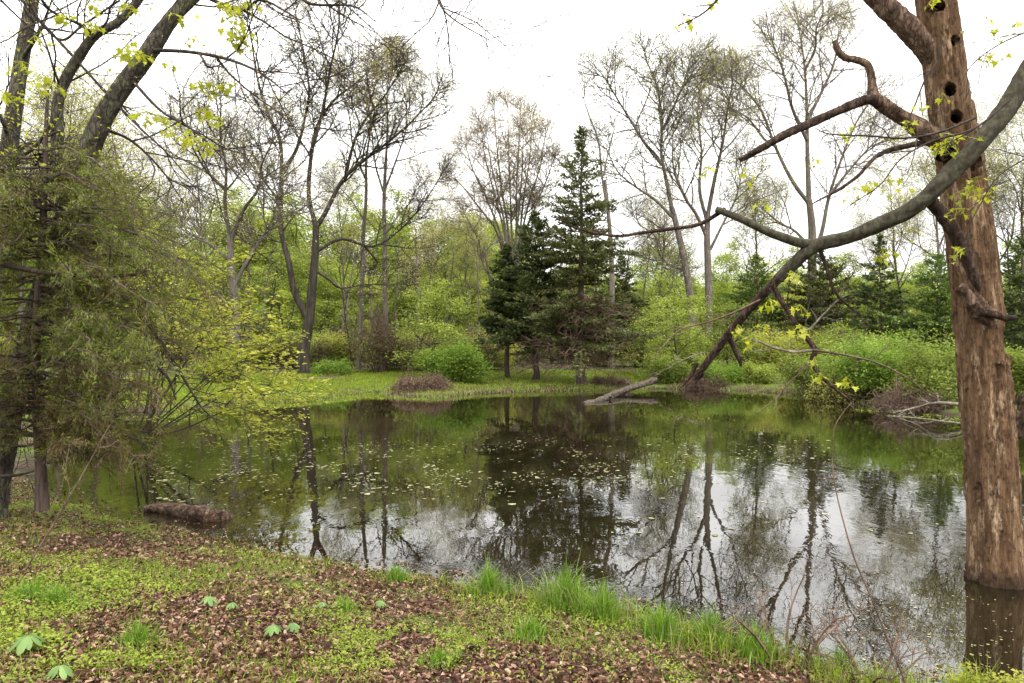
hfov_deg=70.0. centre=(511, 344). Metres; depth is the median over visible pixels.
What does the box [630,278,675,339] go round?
woodland tree
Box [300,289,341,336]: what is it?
dark stem
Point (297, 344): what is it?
understory bush
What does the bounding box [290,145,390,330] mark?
woodland bare tree
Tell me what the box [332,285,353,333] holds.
dark stem
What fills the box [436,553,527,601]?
grass tuft
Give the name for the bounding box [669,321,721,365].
twiggy scrub
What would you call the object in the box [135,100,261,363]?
woodland bare tree
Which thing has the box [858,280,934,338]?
young tree
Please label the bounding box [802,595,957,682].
twig clump
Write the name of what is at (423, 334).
dark stem
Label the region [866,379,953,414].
thicket
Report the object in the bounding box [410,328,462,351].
twiggy scrub
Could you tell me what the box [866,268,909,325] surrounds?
woodland tree
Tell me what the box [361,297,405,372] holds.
vine thicket
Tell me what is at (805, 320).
dark stem
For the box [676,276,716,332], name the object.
woodland tree
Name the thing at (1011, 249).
woodland tree
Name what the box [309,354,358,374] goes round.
bush
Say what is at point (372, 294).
woodland tree
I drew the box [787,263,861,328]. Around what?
woodland tree
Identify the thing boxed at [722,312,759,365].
dark stem
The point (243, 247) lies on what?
woodland tree
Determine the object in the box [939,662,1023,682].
sprouting plant
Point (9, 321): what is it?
woodland tree
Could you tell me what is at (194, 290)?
young tree
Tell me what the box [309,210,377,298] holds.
woodland tree
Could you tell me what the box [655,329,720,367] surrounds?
understory bush
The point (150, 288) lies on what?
woodland tree
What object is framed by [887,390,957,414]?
fallen branch
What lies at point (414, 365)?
understory bush
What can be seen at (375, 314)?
dark stem
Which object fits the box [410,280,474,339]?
woodland tree
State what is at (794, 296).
woodland tree
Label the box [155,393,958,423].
water weed
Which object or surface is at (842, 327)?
understory bush
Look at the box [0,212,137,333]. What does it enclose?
young tree
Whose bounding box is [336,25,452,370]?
slim tree
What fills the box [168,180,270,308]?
woodland tree
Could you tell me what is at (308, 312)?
budding tree
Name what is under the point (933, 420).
fallen branch
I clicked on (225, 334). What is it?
twiggy scrub
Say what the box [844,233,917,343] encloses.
open cedar
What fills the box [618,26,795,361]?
budding tree
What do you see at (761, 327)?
twiggy scrub
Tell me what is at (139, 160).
woodland bare tree
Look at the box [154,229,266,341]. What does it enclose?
young tree
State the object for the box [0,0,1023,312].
sky
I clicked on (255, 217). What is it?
woodland tree
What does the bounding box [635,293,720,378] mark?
young tree
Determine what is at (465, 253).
woodland bare tree
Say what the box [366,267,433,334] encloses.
woodland tree
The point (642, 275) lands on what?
woodland tree
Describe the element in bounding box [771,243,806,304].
woodland tree
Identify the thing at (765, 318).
dark stem
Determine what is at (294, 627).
umbrella plant
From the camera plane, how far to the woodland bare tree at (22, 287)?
53.76 m
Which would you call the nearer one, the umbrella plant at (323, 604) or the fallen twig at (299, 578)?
the umbrella plant at (323, 604)
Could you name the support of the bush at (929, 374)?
on the ground at (30, 463)
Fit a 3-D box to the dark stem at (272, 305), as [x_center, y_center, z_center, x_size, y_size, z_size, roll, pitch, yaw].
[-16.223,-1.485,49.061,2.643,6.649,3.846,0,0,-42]
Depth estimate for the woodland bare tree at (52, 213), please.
58.96 m
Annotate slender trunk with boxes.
[240,235,263,342]
[255,245,279,336]
[338,250,359,330]
[356,256,382,327]
[388,240,408,333]
[405,229,426,351]
[440,252,459,330]
[470,257,480,333]
[476,242,496,315]
[635,245,655,318]
[1003,236,1020,304]
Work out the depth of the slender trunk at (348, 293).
62.31 m
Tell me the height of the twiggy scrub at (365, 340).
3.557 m
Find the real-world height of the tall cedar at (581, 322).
15.004 m
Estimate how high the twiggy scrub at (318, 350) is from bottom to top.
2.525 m
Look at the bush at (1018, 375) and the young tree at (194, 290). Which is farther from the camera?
the young tree at (194, 290)
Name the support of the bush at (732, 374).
on the ground at (30, 463)
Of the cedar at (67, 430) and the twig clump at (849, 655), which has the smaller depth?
the twig clump at (849, 655)
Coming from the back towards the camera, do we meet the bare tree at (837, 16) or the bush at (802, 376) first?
the bare tree at (837, 16)
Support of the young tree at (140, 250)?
on the ground at (30, 463)
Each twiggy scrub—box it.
[154,341,193,368]
[170,313,258,362]
[260,332,298,368]
[297,336,334,367]
[321,316,374,366]
[337,320,423,373]
[384,325,434,371]
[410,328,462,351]
[443,324,503,370]
[461,321,523,366]
[518,339,555,364]
[560,337,597,367]
[618,343,653,367]
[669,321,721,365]
[705,319,787,366]
[802,323,865,345]
[814,330,868,351]
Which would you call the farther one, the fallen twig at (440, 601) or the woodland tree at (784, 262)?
the woodland tree at (784, 262)
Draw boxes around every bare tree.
[0,29,139,369]
[0,72,103,329]
[1,53,150,334]
[34,31,194,358]
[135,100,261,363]
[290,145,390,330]
[390,185,470,332]
[426,202,489,331]
[628,152,711,329]
[685,0,927,317]
[722,146,801,322]
[839,150,936,289]
[863,86,1005,334]
[908,66,1023,260]
[977,75,1023,301]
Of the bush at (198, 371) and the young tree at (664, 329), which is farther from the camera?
the young tree at (664, 329)
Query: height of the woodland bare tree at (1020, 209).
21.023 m
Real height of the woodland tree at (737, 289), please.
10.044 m
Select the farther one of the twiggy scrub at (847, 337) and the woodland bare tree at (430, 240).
the woodland bare tree at (430, 240)
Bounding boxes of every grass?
[0,369,1019,411]
[174,384,910,411]
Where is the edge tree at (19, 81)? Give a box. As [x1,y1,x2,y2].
[0,0,156,302]
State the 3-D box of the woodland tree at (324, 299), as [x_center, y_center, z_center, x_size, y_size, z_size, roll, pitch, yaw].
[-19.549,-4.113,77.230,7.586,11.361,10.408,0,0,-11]
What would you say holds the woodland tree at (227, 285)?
on the ground at (30, 463)
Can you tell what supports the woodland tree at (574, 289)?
on the ground at (30, 463)
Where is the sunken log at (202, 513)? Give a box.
[143,502,234,521]
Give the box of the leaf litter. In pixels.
[0,476,992,682]
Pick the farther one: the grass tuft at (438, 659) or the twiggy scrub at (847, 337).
the twiggy scrub at (847, 337)
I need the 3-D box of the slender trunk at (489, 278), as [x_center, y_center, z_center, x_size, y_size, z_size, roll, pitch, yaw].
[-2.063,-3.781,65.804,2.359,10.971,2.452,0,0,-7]
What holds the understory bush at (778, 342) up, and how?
on the ground at (30, 463)
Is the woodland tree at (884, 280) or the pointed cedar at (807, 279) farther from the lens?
the woodland tree at (884, 280)
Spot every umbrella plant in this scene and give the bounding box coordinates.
[6,634,48,655]
[44,665,72,680]
[199,596,218,605]
[226,602,238,611]
[263,625,283,635]
[286,623,299,632]
[315,602,327,607]
[374,601,386,606]
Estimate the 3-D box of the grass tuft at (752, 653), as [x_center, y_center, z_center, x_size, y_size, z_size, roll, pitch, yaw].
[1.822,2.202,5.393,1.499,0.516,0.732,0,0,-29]
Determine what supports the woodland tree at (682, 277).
on the ground at (30, 463)
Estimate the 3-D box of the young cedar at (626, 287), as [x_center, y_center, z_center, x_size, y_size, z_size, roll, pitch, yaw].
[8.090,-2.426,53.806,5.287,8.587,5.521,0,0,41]
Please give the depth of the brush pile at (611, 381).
39.83 m
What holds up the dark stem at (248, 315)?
on the ground at (30, 463)
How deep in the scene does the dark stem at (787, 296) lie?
57.75 m
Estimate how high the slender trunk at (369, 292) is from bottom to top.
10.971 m
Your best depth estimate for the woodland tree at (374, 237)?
97.40 m
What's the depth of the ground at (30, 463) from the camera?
6.85 m
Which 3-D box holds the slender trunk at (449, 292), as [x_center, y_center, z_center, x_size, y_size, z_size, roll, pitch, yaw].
[-5.367,-3.207,64.645,2.123,9.874,2.207,0,0,32]
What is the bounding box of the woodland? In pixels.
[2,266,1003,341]
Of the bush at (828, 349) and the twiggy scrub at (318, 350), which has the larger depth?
the twiggy scrub at (318, 350)
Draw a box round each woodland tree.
[0,279,23,338]
[2,177,37,323]
[3,195,86,306]
[79,190,156,334]
[113,174,173,248]
[114,196,226,321]
[129,276,187,338]
[136,241,237,329]
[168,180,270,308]
[193,249,247,328]
[210,200,303,336]
[236,194,274,275]
[240,265,302,338]
[246,187,326,317]
[258,210,320,297]
[262,191,320,289]
[274,276,316,336]
[283,211,373,329]
[293,255,358,335]
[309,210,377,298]
[324,191,393,308]
[324,266,379,337]
[356,185,444,320]
[363,286,410,334]
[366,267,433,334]
[367,205,424,317]
[405,219,483,326]
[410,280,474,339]
[412,208,486,328]
[414,259,487,333]
[448,227,493,316]
[470,202,539,314]
[471,280,502,330]
[492,227,543,304]
[538,238,594,332]
[548,264,592,316]
[577,247,633,310]
[584,276,619,335]
[616,232,685,320]
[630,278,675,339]
[635,270,704,338]
[651,246,700,312]
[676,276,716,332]
[695,271,750,335]
[696,237,746,329]
[715,269,764,324]
[727,255,783,322]
[758,277,822,334]
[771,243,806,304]
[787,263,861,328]
[817,249,869,313]
[822,289,861,332]
[842,276,889,333]
[853,260,920,332]
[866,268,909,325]
[900,249,939,313]
[916,282,950,320]
[998,219,1023,301]
[1002,275,1020,327]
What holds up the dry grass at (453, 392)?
on the ground at (30, 463)
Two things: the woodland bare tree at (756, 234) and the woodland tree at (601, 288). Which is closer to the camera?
the woodland bare tree at (756, 234)
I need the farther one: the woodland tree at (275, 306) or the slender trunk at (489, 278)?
the woodland tree at (275, 306)
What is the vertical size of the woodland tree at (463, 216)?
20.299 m
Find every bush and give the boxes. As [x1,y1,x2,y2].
[0,332,14,362]
[173,324,244,367]
[188,341,247,382]
[242,331,298,368]
[260,328,316,368]
[291,326,335,365]
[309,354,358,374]
[311,330,367,365]
[366,324,410,369]
[392,330,450,362]
[406,345,445,370]
[408,335,499,383]
[462,327,525,365]
[470,332,523,369]
[589,342,620,365]
[616,336,672,367]
[645,354,693,384]
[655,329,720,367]
[697,357,750,384]
[741,327,823,372]
[741,358,779,384]
[746,327,785,365]
[762,340,845,396]
[791,328,848,362]
[809,329,899,389]
[815,320,946,400]
[822,318,887,345]
[875,320,1020,408]
[1004,339,1023,403]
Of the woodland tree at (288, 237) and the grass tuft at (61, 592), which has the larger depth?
the woodland tree at (288, 237)
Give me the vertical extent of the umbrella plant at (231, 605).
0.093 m
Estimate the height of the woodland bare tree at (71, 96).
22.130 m
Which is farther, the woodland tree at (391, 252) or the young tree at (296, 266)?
the woodland tree at (391, 252)
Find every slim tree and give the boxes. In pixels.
[303,45,403,368]
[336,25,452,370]
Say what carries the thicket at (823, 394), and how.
on the ground at (30, 463)
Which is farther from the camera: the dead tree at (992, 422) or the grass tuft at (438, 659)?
the dead tree at (992, 422)
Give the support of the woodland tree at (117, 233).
on the ground at (30, 463)
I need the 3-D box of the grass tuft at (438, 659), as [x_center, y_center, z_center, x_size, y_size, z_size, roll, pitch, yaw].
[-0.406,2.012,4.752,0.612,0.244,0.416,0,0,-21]
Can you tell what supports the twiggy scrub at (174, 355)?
on the ground at (30, 463)
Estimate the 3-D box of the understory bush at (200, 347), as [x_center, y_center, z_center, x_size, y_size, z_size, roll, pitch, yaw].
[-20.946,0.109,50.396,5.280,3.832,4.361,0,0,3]
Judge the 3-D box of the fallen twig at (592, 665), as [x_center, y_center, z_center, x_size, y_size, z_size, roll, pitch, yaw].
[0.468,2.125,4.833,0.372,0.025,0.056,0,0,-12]
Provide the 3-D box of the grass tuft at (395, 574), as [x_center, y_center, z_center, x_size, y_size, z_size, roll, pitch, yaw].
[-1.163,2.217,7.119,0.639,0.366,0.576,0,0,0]
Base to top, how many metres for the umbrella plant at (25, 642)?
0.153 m
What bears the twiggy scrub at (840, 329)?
on the ground at (30, 463)
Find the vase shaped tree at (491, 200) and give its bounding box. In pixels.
[430,80,574,364]
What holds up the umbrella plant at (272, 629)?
on the ground at (30, 463)
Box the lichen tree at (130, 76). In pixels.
[0,0,602,518]
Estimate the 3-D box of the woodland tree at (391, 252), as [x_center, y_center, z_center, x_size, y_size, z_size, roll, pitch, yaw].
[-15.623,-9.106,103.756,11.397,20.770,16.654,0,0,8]
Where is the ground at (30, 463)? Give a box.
[0,329,1018,682]
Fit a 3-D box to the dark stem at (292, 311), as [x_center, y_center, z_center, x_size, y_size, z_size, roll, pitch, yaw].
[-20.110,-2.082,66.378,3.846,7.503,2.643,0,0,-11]
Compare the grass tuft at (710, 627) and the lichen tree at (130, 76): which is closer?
the grass tuft at (710, 627)
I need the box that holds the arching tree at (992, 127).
[556,0,1023,413]
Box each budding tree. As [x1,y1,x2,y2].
[201,0,476,373]
[559,10,739,365]
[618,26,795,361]
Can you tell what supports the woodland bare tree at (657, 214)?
on the ground at (30, 463)
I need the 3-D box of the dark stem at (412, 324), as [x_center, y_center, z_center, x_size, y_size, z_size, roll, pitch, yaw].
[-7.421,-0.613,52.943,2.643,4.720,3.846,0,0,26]
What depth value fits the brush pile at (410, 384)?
35.09 m
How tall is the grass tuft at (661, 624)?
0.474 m
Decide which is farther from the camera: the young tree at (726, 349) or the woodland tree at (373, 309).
the woodland tree at (373, 309)
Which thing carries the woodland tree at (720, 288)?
on the ground at (30, 463)
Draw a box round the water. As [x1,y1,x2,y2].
[46,389,1023,682]
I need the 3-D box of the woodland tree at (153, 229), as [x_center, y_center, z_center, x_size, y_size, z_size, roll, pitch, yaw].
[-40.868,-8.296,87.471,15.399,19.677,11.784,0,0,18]
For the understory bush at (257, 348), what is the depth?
48.84 m
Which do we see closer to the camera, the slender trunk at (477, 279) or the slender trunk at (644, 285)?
the slender trunk at (477, 279)
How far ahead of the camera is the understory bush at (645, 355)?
53.79 m
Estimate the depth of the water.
11.36 m
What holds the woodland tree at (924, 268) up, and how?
on the ground at (30, 463)
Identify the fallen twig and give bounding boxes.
[269,572,319,583]
[410,599,472,606]
[555,662,608,667]
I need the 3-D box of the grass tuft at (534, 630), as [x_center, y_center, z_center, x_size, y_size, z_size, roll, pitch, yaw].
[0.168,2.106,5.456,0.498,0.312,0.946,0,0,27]
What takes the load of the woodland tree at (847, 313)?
on the ground at (30, 463)
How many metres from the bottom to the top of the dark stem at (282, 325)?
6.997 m
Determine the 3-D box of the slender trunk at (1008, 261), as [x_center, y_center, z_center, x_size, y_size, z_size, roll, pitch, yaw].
[36.841,-3.217,54.504,2.207,9.874,2.123,0,0,20]
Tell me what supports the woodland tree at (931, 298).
on the ground at (30, 463)
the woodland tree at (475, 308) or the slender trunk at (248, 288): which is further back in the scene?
the woodland tree at (475, 308)
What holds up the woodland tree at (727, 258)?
on the ground at (30, 463)
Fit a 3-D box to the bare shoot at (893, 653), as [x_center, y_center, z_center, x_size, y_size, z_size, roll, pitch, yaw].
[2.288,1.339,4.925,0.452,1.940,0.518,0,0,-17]
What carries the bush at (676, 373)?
on the ground at (30, 463)
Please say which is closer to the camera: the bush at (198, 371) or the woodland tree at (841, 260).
the bush at (198, 371)
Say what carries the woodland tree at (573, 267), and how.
on the ground at (30, 463)
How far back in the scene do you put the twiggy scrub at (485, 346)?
47.41 m
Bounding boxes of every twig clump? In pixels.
[704,560,894,677]
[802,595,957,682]
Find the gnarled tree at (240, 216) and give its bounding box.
[120,37,340,380]
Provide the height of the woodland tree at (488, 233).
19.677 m
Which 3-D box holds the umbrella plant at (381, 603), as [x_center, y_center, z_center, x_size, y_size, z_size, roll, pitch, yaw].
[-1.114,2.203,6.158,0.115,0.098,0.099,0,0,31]
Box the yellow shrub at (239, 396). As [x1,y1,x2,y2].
[105,236,334,449]
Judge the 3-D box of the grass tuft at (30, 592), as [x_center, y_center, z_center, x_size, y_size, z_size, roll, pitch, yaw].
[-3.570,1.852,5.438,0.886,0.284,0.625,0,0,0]
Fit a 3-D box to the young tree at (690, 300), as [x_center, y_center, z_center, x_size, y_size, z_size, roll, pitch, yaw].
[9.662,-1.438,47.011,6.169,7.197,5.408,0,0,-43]
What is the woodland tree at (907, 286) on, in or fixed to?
on the ground at (30, 463)
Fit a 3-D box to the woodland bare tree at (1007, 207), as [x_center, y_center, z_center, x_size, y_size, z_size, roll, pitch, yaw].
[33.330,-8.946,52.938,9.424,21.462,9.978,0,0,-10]
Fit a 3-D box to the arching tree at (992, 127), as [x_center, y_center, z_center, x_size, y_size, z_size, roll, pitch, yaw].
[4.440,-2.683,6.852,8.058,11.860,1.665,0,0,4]
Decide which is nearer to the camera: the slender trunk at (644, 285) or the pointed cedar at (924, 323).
the pointed cedar at (924, 323)
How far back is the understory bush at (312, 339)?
55.84 m
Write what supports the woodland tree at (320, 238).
on the ground at (30, 463)
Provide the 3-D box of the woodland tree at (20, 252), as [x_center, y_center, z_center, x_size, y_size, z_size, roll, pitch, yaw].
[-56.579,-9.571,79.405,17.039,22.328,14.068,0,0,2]
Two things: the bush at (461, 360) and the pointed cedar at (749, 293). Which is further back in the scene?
the pointed cedar at (749, 293)
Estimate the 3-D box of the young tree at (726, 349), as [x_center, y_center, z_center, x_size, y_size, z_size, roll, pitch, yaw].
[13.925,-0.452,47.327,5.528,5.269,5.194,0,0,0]
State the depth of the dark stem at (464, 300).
57.05 m
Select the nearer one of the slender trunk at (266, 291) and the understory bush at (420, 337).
the understory bush at (420, 337)
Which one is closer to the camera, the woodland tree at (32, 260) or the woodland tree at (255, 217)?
the woodland tree at (32, 260)
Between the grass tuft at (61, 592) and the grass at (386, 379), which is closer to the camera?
the grass tuft at (61, 592)
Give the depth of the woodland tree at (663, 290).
75.06 m
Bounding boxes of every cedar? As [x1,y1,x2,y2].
[0,90,248,511]
[474,210,590,379]
[476,242,533,377]
[494,125,664,386]
[592,255,660,366]
[714,254,799,364]
[770,250,864,337]
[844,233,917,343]
[871,253,1015,359]
[999,236,1023,364]
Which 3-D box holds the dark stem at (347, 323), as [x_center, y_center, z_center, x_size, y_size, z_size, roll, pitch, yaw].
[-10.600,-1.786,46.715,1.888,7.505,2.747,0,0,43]
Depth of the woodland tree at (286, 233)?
104.94 m
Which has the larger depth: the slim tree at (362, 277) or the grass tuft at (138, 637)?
the slim tree at (362, 277)
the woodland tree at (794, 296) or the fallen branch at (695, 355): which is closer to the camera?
the fallen branch at (695, 355)
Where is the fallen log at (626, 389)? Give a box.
[581,377,657,403]
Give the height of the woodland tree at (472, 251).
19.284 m
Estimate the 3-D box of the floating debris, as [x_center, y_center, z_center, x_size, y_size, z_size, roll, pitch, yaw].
[-0.705,2.393,12.545,16.798,0.004,14.423,0,0,0]
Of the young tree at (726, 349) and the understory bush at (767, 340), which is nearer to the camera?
the young tree at (726, 349)
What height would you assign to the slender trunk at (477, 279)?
8.777 m
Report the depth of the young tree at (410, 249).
86.39 m
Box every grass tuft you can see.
[0,572,80,606]
[27,581,87,614]
[97,611,182,650]
[330,593,362,616]
[375,559,413,587]
[406,643,468,675]
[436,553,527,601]
[501,606,572,648]
[507,547,643,616]
[545,575,643,633]
[625,592,709,656]
[662,598,765,657]
[715,613,804,676]
[789,638,868,682]
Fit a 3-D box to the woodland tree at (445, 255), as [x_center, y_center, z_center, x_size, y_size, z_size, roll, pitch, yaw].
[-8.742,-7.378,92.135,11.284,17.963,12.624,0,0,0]
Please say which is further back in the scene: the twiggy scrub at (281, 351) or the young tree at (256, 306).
the young tree at (256, 306)
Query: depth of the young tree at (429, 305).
42.38 m
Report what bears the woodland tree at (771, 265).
on the ground at (30, 463)
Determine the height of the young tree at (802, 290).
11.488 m
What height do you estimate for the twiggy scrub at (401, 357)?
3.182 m
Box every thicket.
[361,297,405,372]
[798,368,873,403]
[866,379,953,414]
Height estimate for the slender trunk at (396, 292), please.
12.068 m
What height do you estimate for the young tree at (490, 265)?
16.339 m
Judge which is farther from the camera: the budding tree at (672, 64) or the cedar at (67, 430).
the budding tree at (672, 64)
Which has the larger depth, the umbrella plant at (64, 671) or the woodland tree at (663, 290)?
the woodland tree at (663, 290)
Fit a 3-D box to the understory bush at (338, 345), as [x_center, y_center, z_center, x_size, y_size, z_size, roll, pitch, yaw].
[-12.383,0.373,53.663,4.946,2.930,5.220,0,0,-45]
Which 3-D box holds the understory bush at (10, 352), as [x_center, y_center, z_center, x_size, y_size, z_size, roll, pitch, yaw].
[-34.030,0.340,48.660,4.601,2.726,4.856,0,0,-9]
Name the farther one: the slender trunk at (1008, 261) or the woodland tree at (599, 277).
the woodland tree at (599, 277)
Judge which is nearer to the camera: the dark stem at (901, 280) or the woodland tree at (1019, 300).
the dark stem at (901, 280)
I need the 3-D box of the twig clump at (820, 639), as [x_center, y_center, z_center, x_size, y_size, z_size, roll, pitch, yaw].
[1.997,1.995,5.192,1.207,0.826,1.203,0,0,34]
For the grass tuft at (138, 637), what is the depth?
4.60 m
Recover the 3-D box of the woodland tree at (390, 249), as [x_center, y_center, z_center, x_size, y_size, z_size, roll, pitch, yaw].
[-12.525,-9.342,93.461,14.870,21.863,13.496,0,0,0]
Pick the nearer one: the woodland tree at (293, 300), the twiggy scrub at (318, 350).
the twiggy scrub at (318, 350)
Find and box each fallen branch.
[649,352,705,376]
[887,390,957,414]
[889,407,959,424]
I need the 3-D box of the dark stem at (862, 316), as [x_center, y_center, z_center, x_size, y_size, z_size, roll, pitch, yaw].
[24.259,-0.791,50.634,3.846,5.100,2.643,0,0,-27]
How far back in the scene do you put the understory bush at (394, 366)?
49.80 m
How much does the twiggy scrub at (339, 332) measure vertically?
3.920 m
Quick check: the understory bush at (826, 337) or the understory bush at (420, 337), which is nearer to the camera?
the understory bush at (826, 337)
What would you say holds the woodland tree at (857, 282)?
on the ground at (30, 463)
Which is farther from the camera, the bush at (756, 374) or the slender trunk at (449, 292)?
the slender trunk at (449, 292)
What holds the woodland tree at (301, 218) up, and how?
on the ground at (30, 463)
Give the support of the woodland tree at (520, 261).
on the ground at (30, 463)
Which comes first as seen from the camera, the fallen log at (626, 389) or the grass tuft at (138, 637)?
the grass tuft at (138, 637)
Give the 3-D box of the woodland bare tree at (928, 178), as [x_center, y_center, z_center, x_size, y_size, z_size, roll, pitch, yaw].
[29.339,-8.162,49.753,8.444,19.917,8.536,0,0,-21]
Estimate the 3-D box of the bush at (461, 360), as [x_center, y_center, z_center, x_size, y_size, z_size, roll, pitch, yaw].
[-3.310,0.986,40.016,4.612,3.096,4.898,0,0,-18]
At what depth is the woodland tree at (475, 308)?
72.41 m
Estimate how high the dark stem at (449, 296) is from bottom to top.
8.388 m
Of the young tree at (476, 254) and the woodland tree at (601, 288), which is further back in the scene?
the young tree at (476, 254)
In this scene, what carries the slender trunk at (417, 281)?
on the ground at (30, 463)
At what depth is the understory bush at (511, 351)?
49.51 m
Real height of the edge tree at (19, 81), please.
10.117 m
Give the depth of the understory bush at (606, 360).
55.85 m
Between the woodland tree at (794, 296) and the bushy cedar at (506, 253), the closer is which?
the bushy cedar at (506, 253)
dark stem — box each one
[241,291,260,332]
[249,273,283,365]
[256,278,301,365]
[273,284,306,333]
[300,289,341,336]
[329,260,369,370]
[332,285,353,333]
[363,299,389,363]
[399,305,422,364]
[403,290,444,370]
[436,265,468,340]
[448,266,483,340]
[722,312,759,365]
[754,307,775,329]
[774,294,822,340]
[775,271,796,329]
[845,299,878,334]
[883,240,923,343]
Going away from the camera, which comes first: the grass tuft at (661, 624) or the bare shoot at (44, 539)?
the grass tuft at (661, 624)
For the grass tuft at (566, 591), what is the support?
on the ground at (30, 463)
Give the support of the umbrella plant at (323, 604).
on the ground at (30, 463)
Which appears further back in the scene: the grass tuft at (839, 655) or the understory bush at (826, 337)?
the understory bush at (826, 337)
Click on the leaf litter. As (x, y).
(593, 672)
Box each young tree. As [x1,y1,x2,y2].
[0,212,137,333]
[64,226,213,365]
[83,206,180,341]
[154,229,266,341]
[237,244,318,339]
[304,251,379,332]
[364,221,447,330]
[386,272,481,375]
[422,220,514,320]
[454,212,536,317]
[608,266,709,367]
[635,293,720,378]
[690,297,771,367]
[766,264,843,330]
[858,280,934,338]
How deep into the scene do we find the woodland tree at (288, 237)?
94.59 m
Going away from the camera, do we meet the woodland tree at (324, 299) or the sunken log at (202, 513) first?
the sunken log at (202, 513)
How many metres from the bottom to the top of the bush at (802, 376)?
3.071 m
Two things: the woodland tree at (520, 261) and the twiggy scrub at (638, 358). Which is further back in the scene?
the woodland tree at (520, 261)
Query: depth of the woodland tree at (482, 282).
74.09 m
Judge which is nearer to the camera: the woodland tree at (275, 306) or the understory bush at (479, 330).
the understory bush at (479, 330)
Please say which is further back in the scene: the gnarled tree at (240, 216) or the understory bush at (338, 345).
the understory bush at (338, 345)
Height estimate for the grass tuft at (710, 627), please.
0.523 m
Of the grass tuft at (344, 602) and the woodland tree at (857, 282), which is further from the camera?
the woodland tree at (857, 282)
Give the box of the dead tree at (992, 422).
[739,0,1023,589]
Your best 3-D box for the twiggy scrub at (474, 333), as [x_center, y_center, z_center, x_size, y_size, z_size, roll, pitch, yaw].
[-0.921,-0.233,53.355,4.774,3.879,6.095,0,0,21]
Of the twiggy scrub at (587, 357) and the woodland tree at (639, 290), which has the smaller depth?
the twiggy scrub at (587, 357)
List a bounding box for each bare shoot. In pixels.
[23,391,120,572]
[817,398,905,682]
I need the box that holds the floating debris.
[150,434,1013,672]
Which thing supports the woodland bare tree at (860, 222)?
on the ground at (30, 463)
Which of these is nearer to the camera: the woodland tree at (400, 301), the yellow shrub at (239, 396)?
the yellow shrub at (239, 396)
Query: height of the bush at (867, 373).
4.074 m
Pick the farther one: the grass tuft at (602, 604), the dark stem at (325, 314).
the dark stem at (325, 314)
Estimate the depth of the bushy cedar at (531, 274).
41.27 m
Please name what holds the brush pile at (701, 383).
on the ground at (30, 463)
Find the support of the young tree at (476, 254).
on the ground at (30, 463)
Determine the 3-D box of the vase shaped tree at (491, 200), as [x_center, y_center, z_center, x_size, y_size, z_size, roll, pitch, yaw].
[-0.798,-9.706,57.862,12.808,25.037,10.256,0,0,0]
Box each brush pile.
[384,364,457,394]
[590,372,632,387]
[676,368,728,389]
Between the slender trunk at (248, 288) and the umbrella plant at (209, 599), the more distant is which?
the slender trunk at (248, 288)
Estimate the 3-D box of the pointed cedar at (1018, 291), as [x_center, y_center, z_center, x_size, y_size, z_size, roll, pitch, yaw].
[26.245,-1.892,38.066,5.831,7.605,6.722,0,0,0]
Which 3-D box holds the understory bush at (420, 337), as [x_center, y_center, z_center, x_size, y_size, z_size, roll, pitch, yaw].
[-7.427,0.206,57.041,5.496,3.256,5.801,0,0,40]
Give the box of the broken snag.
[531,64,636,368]
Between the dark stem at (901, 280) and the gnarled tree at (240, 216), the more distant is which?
the dark stem at (901, 280)
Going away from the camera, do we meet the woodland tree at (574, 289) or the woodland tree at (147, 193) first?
the woodland tree at (574, 289)
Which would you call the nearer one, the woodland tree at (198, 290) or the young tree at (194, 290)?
the young tree at (194, 290)
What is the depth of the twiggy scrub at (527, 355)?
57.76 m
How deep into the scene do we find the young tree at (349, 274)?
82.67 m

